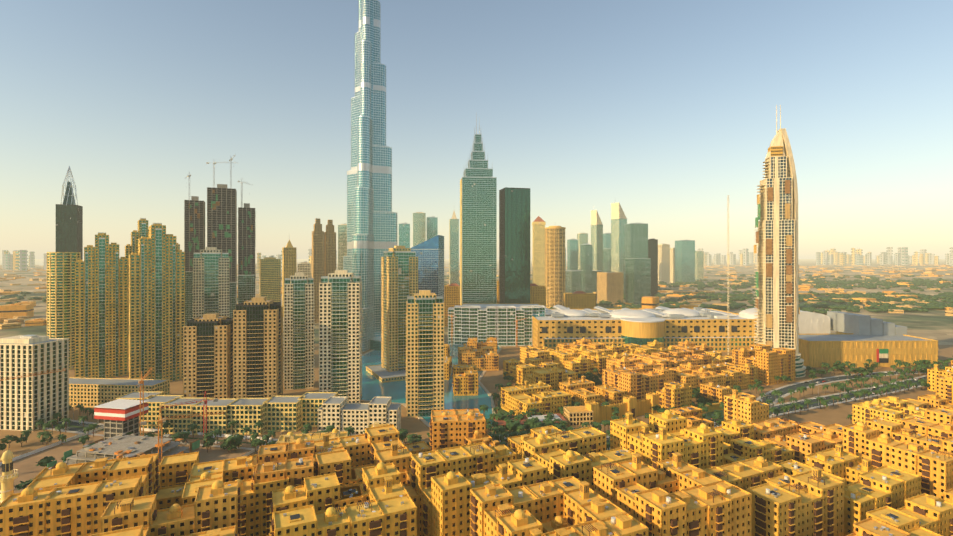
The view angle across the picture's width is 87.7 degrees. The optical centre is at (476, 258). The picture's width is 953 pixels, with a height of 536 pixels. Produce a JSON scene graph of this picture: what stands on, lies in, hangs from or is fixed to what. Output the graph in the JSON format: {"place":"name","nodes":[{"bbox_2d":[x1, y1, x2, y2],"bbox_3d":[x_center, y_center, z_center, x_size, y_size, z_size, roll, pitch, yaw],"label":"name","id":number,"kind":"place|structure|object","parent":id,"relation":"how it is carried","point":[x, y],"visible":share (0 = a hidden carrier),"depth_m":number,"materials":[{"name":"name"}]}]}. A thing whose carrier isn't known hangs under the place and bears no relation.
{"place":"outdoors","nodes":[
{"label":"outdoors","id":0,"kind":"place"},
{"bbox_2d":[75,232,127,377],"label":"residential tower","id":1,"kind":"structure","parent":0,"point":[101,310],"depth_m":566.36,"materials":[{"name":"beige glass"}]},
{"bbox_2d":[129,223,184,380],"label":"skyscraper","id":2,"kind":"structure","parent":0,"point":[156,293],"depth_m":545.15,"materials":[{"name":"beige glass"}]},
{"bbox_2d":[259,256,280,301],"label":"tower","id":3,"kind":"structure","parent":0,"point":[270,278],"depth_m":904.98,"materials":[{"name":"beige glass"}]},
{"bbox_2d":[282,237,296,316],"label":"tower","id":4,"kind":"structure","parent":0,"point":[288,260],"depth_m":1154.51,"materials":[{"name":"beige concrete"}]},
{"bbox_2d":[312,218,323,322],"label":"tower","id":5,"kind":"structure","parent":0,"point":[317,253],"depth_m":1052.84,"materials":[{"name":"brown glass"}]},
{"bbox_2d":[338,223,346,269],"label":"tower","id":6,"kind":"structure","parent":0,"point":[342,240],"depth_m":1301.61,"materials":[{"name":"teal glass"}]},
{"bbox_2d":[361,343,498,423],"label":"lake water","id":7,"kind":"structure","parent":0,"point":[372,386],"depth_m":511.88,"materials":[{"name":"teal liquid"}]},
{"bbox_2d":[0,259,952,344],"bbox_3d":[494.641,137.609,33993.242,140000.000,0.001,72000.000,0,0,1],"label":"ground","id":8,"kind":"structure","parent":0,"point":[934,324],"depth_m":2106.38,"materials":[{"name":"beige sand"}]},
{"bbox_2d":[56,166,82,259],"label":"pointed tower","id":9,"kind":"structure","parent":8,"relation":"on","point":[69,224],"depth_m":1013.50,"materials":[{"name":"grey glass"}]},
{"bbox_2d":[184,173,204,324],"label":"skyscraper under construction","id":10,"kind":"structure","parent":8,"relation":"on","point":[194,224],"depth_m":843.58,"materials":[{"name":"concrete"}]},
{"bbox_2d":[206,155,236,317],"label":"skyscraper under construction","id":11,"kind":"structure","parent":8,"relation":"on","point":[222,217],"depth_m":807.78,"materials":[{"name":"concrete"}]},
{"bbox_2d":[238,178,255,303],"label":"skyscraper under construction","id":12,"kind":"structure","parent":8,"relation":"on","point":[246,249],"depth_m":823.69,"materials":[{"name":"concrete"}]},
{"bbox_2d":[324,220,335,275],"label":"tower","id":13,"kind":"structure","parent":8,"relation":"on","point":[329,250],"depth_m":1063.14,"materials":[{"name":"brown concrete"}]},
{"bbox_2d":[413,212,425,246],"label":"tower","id":14,"kind":"structure","parent":8,"relation":"on","point":[419,227],"depth_m":1700.36,"materials":[{"name":"teal glass"}]},
{"bbox_2d":[411,235,443,301],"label":"glass office tower","id":15,"kind":"structure","parent":8,"relation":"on","point":[430,254],"depth_m":817.69,"materials":[{"name":"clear glass"}]},
{"bbox_2d":[449,211,458,284],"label":"tower","id":16,"kind":"structure","parent":8,"relation":"on","point":[453,249],"depth_m":1799.00,"materials":[{"name":"teal glass"}]},
{"bbox_2d":[0,271,952,313],"bbox_3d":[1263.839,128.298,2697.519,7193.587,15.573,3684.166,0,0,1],"label":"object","id":17,"kind":"object","parent":8,"relation":"on","point":[885,307],"visible":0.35,"depth_m":1664.45,"materials":[{"name":"green plant"}]},
{"bbox_2d":[0,264,952,328],"bbox_3d":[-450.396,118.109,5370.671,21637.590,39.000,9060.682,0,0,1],"label":"lowrise building","id":18,"kind":"structure","parent":8,"relation":"on","point":[15,315],"depth_m":1874.10,"materials":[{"name":"beige concrete"}]},
{"bbox_2d":[460,112,496,304],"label":"skyscraper","id":19,"kind":"structure","parent":8,"relation":"on","point":[478,232],"depth_m":948.16,"materials":[{"name":"green glass"}]},
{"bbox_2d":[444,304,544,347],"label":"hotel building","id":20,"kind":"structure","parent":8,"relation":"on","point":[507,324],"depth_m":779.54,"materials":[{"name":"white concrete"}]},
{"bbox_2d":[499,187,529,303],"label":"skyscraper","id":21,"kind":"structure","parent":8,"relation":"on","point":[514,245],"depth_m":997.49,"materials":[{"name":"green glass"}]},
{"bbox_2d":[444,281,595,326],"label":"buildings","id":22,"kind":"structure","parent":8,"relation":"on","point":[579,300],"depth_m":1045.22,"materials":[{"name":"brown concrete"}]},
{"bbox_2d":[532,216,545,285],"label":"skyscraper","id":23,"kind":"structure","parent":8,"relation":"on","point":[538,249],"depth_m":1893.66,"materials":[{"name":"beige concrete"}]},
{"bbox_2d":[545,226,565,308],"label":"cylindrical tower","id":24,"kind":"structure","parent":8,"relation":"on","point":[555,262],"depth_m":1297.78,"materials":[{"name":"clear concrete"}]},
{"bbox_2d":[565,270,600,292],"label":"high-rise building","id":25,"kind":"structure","parent":8,"relation":"on","point":[572,281],"depth_m":1896.24,"materials":[{"name":"green glass"}]},
{"bbox_2d":[581,243,591,292],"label":"high-rise building","id":26,"kind":"structure","parent":8,"relation":"on","point":[586,267],"depth_m":1693.80,"materials":[{"name":"green glass"}]},
{"bbox_2d":[591,210,602,271],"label":"skyscraper","id":27,"kind":"structure","parent":8,"relation":"on","point":[597,240],"depth_m":1994.05,"materials":[{"name":"teal glass"}]},
{"bbox_2d":[597,272,622,303],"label":"office building","id":28,"kind":"structure","parent":8,"relation":"on","point":[609,286],"depth_m":1496.03,"materials":[{"name":"beige concrete"}]},
{"bbox_2d":[611,202,626,290],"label":"skyscraper","id":29,"kind":"structure","parent":8,"relation":"on","point":[618,219],"depth_m":1942.65,"materials":[{"name":"teal glass"}]},
{"bbox_2d":[624,223,647,292],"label":"high-rise building","id":30,"kind":"structure","parent":8,"relation":"on","point":[635,240],"depth_m":1740.40,"materials":[{"name":"green glass"}]},
{"bbox_2d":[625,258,650,303],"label":"high-rise building","id":31,"kind":"structure","parent":8,"relation":"on","point":[637,279],"depth_m":1493.00,"materials":[{"name":"green glass"}]},
{"bbox_2d":[648,238,657,295],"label":"high-rise building","id":32,"kind":"structure","parent":8,"relation":"on","point":[653,249],"depth_m":1788.50,"materials":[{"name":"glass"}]},
{"bbox_2d":[658,244,669,282],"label":"high-rise building","id":33,"kind":"structure","parent":8,"relation":"on","point":[664,262],"depth_m":2685.32,"materials":[{"name":"beige concrete"}]},
{"bbox_2d":[675,240,694,282],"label":"high-rise building","id":34,"kind":"structure","parent":8,"relation":"on","point":[684,261],"depth_m":2683.62,"materials":[{"name":"teal glass"}]},
{"bbox_2d":[0,343,952,503],"bbox_3d":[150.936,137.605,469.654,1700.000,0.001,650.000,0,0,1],"label":"paving","id":35,"kind":"structure","parent":0,"point":[825,416],"depth_m":493.41,"materials":[{"name":"grey concrete"}]},
{"bbox_2d":[0,444,17,502],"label":"minaret","id":36,"kind":"object","parent":35,"relation":"on","point":[8,476],"visible":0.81,"depth_m":218.08,"materials":[{"name":"beige concrete"}]},
{"bbox_2d":[0,335,68,430],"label":"office building","id":37,"kind":"structure","parent":35,"relation":"on","point":[20,398],"depth_m":398.33,"materials":[{"name":"white concrete"}]},
{"bbox_2d":[47,252,80,369],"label":"round tower","id":38,"kind":"structure","parent":35,"relation":"on","point":[60,294],"depth_m":607.70,"materials":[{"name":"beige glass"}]},
{"bbox_2d":[0,453,159,535],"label":"old town block","id":39,"kind":"structure","parent":35,"relation":"on","point":[61,499],"depth_m":203.28,"materials":[{"name":"beige paint"}]},
{"bbox_2d":[69,377,169,406],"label":"block","id":40,"kind":"structure","parent":35,"relation":"on","point":[89,392],"depth_m":458.53,"materials":[{"name":"beige concrete"}]},
{"bbox_2d":[0,367,271,497],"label":"building site frame and cranes","id":41,"kind":"object","parent":35,"relation":"on","point":[120,417],"visible":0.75,"depth_m":344.08,"materials":[{"name":"paint"}]},
{"bbox_2d":[125,218,148,358],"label":"residential tower","id":42,"kind":"structure","parent":35,"relation":"on","point":[143,230],"depth_m":683.18,"materials":[{"name":"yellow concrete"}]},
{"bbox_2d":[90,480,241,535],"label":"old town block","id":43,"kind":"structure","parent":35,"relation":"on","point":[214,509],"depth_m":195.65,"materials":[{"name":"beige paint"}]},
{"bbox_2d":[154,452,202,509],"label":"old town block","id":44,"kind":"structure","parent":35,"relation":"on","point":[175,472],"depth_m":262.78,"materials":[{"name":"beige paint"}]},
{"bbox_2d":[183,313,232,397],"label":"twin tower","id":45,"kind":"structure","parent":35,"relation":"on","point":[208,353],"depth_m":442.17,"materials":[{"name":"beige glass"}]},
{"bbox_2d":[192,247,229,318],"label":"residential tower","id":46,"kind":"structure","parent":35,"relation":"on","point":[210,281],"depth_m":604.52,"materials":[{"name":"teal glass"}]},
{"bbox_2d":[116,391,337,434],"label":"apartment building","id":47,"kind":"structure","parent":35,"relation":"on","point":[289,413],"depth_m":393.80,"materials":[{"name":"beige paint"}]},
{"bbox_2d":[181,454,288,535],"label":"old town block","id":48,"kind":"structure","parent":35,"relation":"on","point":[256,501],"depth_m":226.80,"materials":[{"name":"yellow concrete"}]},
{"bbox_2d":[233,297,282,397],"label":"twin tower","id":49,"kind":"structure","parent":35,"relation":"on","point":[257,347],"depth_m":437.43,"materials":[{"name":"beige concrete"}]},
{"bbox_2d":[252,438,315,486],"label":"old town block","id":50,"kind":"structure","parent":35,"relation":"on","point":[294,462],"depth_m":241.84,"materials":[{"name":"orange concrete"}]},
{"bbox_2d":[283,273,314,390],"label":"residential tower","id":51,"kind":"structure","parent":35,"relation":"on","point":[299,338],"depth_m":521.17,"materials":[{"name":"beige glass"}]},
{"bbox_2d":[276,422,389,443],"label":"old town block","id":52,"kind":"structure","parent":35,"relation":"on","point":[290,437],"depth_m":322.86,"materials":[{"name":"beige paint"}]},
{"bbox_2d":[319,270,361,402],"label":"residential tower","id":53,"kind":"structure","parent":35,"relation":"on","point":[340,332],"depth_m":464.98,"materials":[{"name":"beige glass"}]},
{"bbox_2d":[269,462,416,535],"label":"old town block","id":54,"kind":"structure","parent":35,"relation":"on","point":[387,506],"depth_m":204.02,"materials":[{"name":"yellow concrete"}]},
{"bbox_2d":[317,396,400,435],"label":"apartment building","id":55,"kind":"structure","parent":35,"relation":"on","point":[340,413],"depth_m":384.79,"materials":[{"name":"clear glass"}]},
{"bbox_2d":[314,424,411,485],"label":"old town block","id":56,"kind":"structure","parent":35,"relation":"on","point":[341,457],"depth_m":267.13,"materials":[{"name":"yellow concrete"}]},
{"bbox_2d":[343,0,396,351],"bbox_3d":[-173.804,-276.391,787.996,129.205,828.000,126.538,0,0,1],"label":"skyscraper","id":57,"kind":"structure","parent":35,"relation":"on","point":[371,226],"depth_m":771.92,"materials":[{"name":"blue glass"}]},
{"bbox_2d":[333,468,420,535],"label":"old town block","id":58,"kind":"structure","parent":35,"relation":"on","point":[414,495],"depth_m":227.94,"materials":[{"name":"beige paint"}]},
{"bbox_2d":[366,246,417,382],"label":"residential tower","id":59,"kind":"structure","parent":35,"relation":"on","point":[399,274],"depth_m":588.99,"materials":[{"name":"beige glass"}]},
{"bbox_2d":[406,290,443,417],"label":"residential tower","id":60,"kind":"structure","parent":35,"relation":"on","point":[424,353],"depth_m":430.41,"materials":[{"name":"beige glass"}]},
{"bbox_2d":[403,430,498,453],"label":"old town block","id":61,"kind":"structure","parent":35,"relation":"on","point":[418,447],"depth_m":301.15,"materials":[{"name":"beige paint"}]},
{"bbox_2d":[429,408,486,450],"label":"old town block","id":62,"kind":"structure","parent":35,"relation":"on","point":[451,428],"depth_m":312.54,"materials":[{"name":"beige paint"}]},
{"bbox_2d":[452,365,478,395],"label":"old town block","id":63,"kind":"structure","parent":35,"relation":"on","point":[465,378],"depth_m":497.14,"materials":[{"name":"beige paint"}]},
{"bbox_2d":[0,363,946,489],"bbox_3d":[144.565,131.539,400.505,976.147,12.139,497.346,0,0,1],"label":"garden trees","id":64,"kind":"object","parent":35,"relation":"on","point":[44,461],"visible":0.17,"depth_m":434.21,"materials":[{"name":"green plant"}]},
{"bbox_2d":[458,344,498,370],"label":"old town block","id":65,"kind":"structure","parent":35,"relation":"on","point":[483,358],"depth_m":607.04,"materials":[{"name":"orange concrete"}]},
{"bbox_2d":[410,442,547,535],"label":"old town block","id":66,"kind":"structure","parent":35,"relation":"on","point":[444,481],"depth_m":225.41,"materials":[{"name":"beige paint"}]},
{"bbox_2d":[17,356,952,451],"bbox_3d":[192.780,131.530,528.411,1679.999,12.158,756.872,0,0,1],"label":"palms","id":67,"kind":"object","parent":35,"relation":"on","point":[515,426],"visible":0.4,"depth_m":408.85,"materials":[{"name":"green plant"}]},
{"bbox_2d":[503,357,544,382],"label":"old town block","id":68,"kind":"structure","parent":35,"relation":"on","point":[510,367],"depth_m":570.66,"materials":[{"name":"beige paint"}]},
{"bbox_2d":[508,425,561,459],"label":"old town block","id":69,"kind":"structure","parent":35,"relation":"on","point":[514,443],"depth_m":319.17,"materials":[{"name":"beige paint"}]},
{"bbox_2d":[501,381,571,415],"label":"old town block","id":70,"kind":"structure","parent":35,"relation":"on","point":[542,397],"depth_m":432.95,"materials":[{"name":"beige paint"}]},
{"bbox_2d":[520,346,553,363],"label":"old town block","id":71,"kind":"structure","parent":35,"relation":"on","point":[543,352],"depth_m":629.25,"materials":[{"name":"yellow concrete"}]},
{"bbox_2d":[493,406,592,430],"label":"lakeside pavilion","id":72,"kind":"object","parent":35,"relation":"on","point":[575,416],"visible":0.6,"depth_m":406.04,"materials":[{"name":"beige paint"}]},
{"bbox_2d":[516,360,577,389],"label":"old town block","id":73,"kind":"structure","parent":35,"relation":"on","point":[552,373],"depth_m":498.44,"materials":[{"name":"beige paint"}]},
{"bbox_2d":[469,476,648,535],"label":"old town block","id":74,"kind":"structure","parent":35,"relation":"on","point":[570,506],"depth_m":198.81,"materials":[{"name":"beige paint"}]},
{"bbox_2d":[549,346,606,378],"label":"old town block","id":75,"kind":"structure","parent":35,"relation":"on","point":[581,359],"depth_m":577.68,"materials":[{"name":"yellow concrete"}]},
{"bbox_2d":[522,426,634,489],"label":"old town block","id":76,"kind":"structure","parent":35,"relation":"on","point":[579,453],"depth_m":262.11,"materials":[{"name":"yellow concrete"}]},
{"bbox_2d":[557,337,604,351],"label":"old town block","id":77,"kind":"structure","parent":35,"relation":"on","point":[584,342],"depth_m":656.97,"materials":[{"name":"yellow concrete"}]},
{"bbox_2d":[559,376,626,406],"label":"old town block","id":78,"kind":"structure","parent":35,"relation":"on","point":[582,390],"depth_m":459.23,"materials":[{"name":"beige paint"}]},
{"bbox_2d":[591,342,648,358],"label":"old town block","id":79,"kind":"structure","parent":35,"relation":"on","point":[613,351],"depth_m":621.94,"materials":[{"name":"beige paint"}]},
{"bbox_2d":[602,362,673,400],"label":"old town block","id":80,"kind":"structure","parent":35,"relation":"on","point":[638,380],"depth_m":478.05,"materials":[{"name":"beige paint"}]},
{"bbox_2d":[606,353,670,368],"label":"old town block","id":81,"kind":"structure","parent":35,"relation":"on","point":[623,361],"depth_m":553.52,"materials":[{"name":"beige paint"}]},
{"bbox_2d":[532,305,757,351],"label":"shopping mall","id":82,"kind":"structure","parent":35,"relation":"on","point":[559,324],"depth_m":734.17,"materials":[{"name":"beige concrete"}]},
{"bbox_2d":[623,340,679,354],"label":"old town block","id":83,"kind":"structure","parent":35,"relation":"on","point":[653,346],"depth_m":635.83,"materials":[{"name":"yellow concrete"}]},
{"bbox_2d":[585,392,723,422],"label":"old town block","id":84,"kind":"structure","parent":35,"relation":"on","point":[633,405],"depth_m":427.64,"materials":[{"name":"beige paint"}]},
{"bbox_2d":[610,410,723,469],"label":"old town block","id":85,"kind":"structure","parent":35,"relation":"on","point":[664,435],"depth_m":271.77,"materials":[{"name":"beige paint"}]},
{"bbox_2d":[593,452,751,535],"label":"old town block","id":86,"kind":"structure","parent":35,"relation":"on","point":[676,495],"depth_m":207.25,"materials":[{"name":"beige paint"}]},
{"bbox_2d":[656,380,691,408],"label":"old town block","id":87,"kind":"structure","parent":35,"relation":"on","point":[675,394],"depth_m":431.51,"materials":[{"name":"beige paint"}]},
{"bbox_2d":[651,349,710,367],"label":"old town block","id":88,"kind":"structure","parent":35,"relation":"on","point":[676,357],"depth_m":575.35,"materials":[{"name":"beige paint"}]},
{"bbox_2d":[654,362,725,397],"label":"old town block","id":89,"kind":"structure","parent":35,"relation":"on","point":[693,375],"depth_m":502.43,"materials":[{"name":"yellow concrete"}]},
{"bbox_2d":[670,406,713,427],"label":"old town block","id":90,"kind":"structure","parent":35,"relation":"on","point":[692,415],"depth_m":363.39,"materials":[{"name":"yellow concrete"}]},
{"bbox_2d":[700,382,731,403],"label":"old town block","id":91,"kind":"structure","parent":35,"relation":"on","point":[712,391],"depth_m":458.61,"materials":[{"name":"beige paint"}]},
{"bbox_2d":[700,362,757,388],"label":"old town block","id":92,"kind":"structure","parent":35,"relation":"on","point":[744,375],"depth_m":527.33,"materials":[{"name":"beige paint"}]},
{"bbox_2d":[687,419,794,464],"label":"old town block","id":93,"kind":"structure","parent":35,"relation":"on","point":[740,443],"depth_m":296.07,"materials":[{"name":"yellow concrete"}]},
{"bbox_2d":[724,389,768,422],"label":"old town block","id":94,"kind":"structure","parent":35,"relation":"on","point":[745,407],"depth_m":380.82,"materials":[{"name":"beige paint"}]},
{"bbox_2d":[732,344,794,385],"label":"old town block","id":95,"kind":"structure","parent":35,"relation":"on","point":[769,363],"depth_m":548.23,"materials":[{"name":"beige paint"}]},
{"bbox_2d":[703,456,843,535],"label":"old town block","id":96,"kind":"structure","parent":35,"relation":"on","point":[809,503],"depth_m":228.34,"materials":[{"name":"beige paint"}]},
{"bbox_2d":[754,105,805,377],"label":"skyscraper","id":97,"kind":"structure","parent":35,"relation":"on","point":[776,274],"depth_m":587.15,"materials":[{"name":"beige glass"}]},
{"bbox_2d":[750,418,842,463],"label":"old town block","id":98,"kind":"structure","parent":35,"relation":"on","point":[802,440],"depth_m":326.54,"materials":[{"name":"beige paint"}]},
{"bbox_2d":[739,308,937,366],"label":"shopping mall","id":99,"kind":"structure","parent":35,"relation":"on","point":[858,340],"depth_m":633.76,"materials":[{"name":"beige concrete"}]},
{"bbox_2d":[777,444,920,535],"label":"old town block","id":100,"kind":"structure","parent":35,"relation":"on","point":[868,487],"depth_m":254.63,"materials":[{"name":"beige paint"}]},
{"bbox_2d":[846,517,910,535],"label":"old town block","id":101,"kind":"structure","parent":35,"relation":"on","point":[871,526],"depth_m":207.29,"materials":[{"name":"yellow concrete"}]},
{"bbox_2d":[851,396,925,425],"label":"old town block","id":102,"kind":"structure","parent":35,"relation":"on","point":[894,408],"depth_m":387.82,"materials":[{"name":"beige paint"}]},
{"bbox_2d":[842,417,952,498],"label":"old town block","id":103,"kind":"structure","parent":35,"relation":"on","point":[881,442],"depth_m":281.95,"materials":[{"name":"beige paint"}]},
{"bbox_2d":[866,493,952,535],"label":"old town block","id":104,"kind":"structure","parent":35,"relation":"on","point":[924,514],"depth_m":227.26,"materials":[{"name":"beige paint"}]},
{"bbox_2d":[901,407,952,438],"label":"old town block","id":105,"kind":"structure","parent":35,"relation":"on","point":[937,422],"depth_m":320.36,"materials":[{"name":"beige paint"}]},
{"bbox_2d":[902,394,952,409],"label":"old town block","id":106,"kind":"structure","parent":35,"relation":"on","point":[927,401],"depth_m":416.91,"materials":[{"name":"beige paint"}]},
{"bbox_2d":[927,364,952,391],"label":"old town block","id":107,"kind":"structure","parent":35,"relation":"on","point":[934,372],"depth_m":512.23,"materials":[{"name":"beige paint"}]},
{"bbox_2d":[935,376,952,402],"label":"old town block","id":108,"kind":"structure","parent":35,"relation":"on","point":[943,386],"depth_m":433.59,"materials":[{"name":"beige paint"}]},
{"bbox_2d":[0,0,952,258],"label":"sky","id":109,"kind":"structure","parent":0,"point":[662,110],"materials":[{"name":"blue"}]},
{"bbox_2d":[2,247,952,273],"bbox_3d":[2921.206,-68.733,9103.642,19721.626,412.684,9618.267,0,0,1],"label":"distant city skyline","id":110,"kind":"structure","parent":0,"point":[16,260],"depth_m":9797.83,"materials":[{"name":"beige glass"}]},
{"bbox_2d":[40,370,926,450],"bbox_3d":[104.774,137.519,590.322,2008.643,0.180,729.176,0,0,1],"label":"boulevard road","id":111,"kind":"structure","parent":0,"point":[75,426],"depth_m":486.35,"materials":[{"name":"grey asphalt"}]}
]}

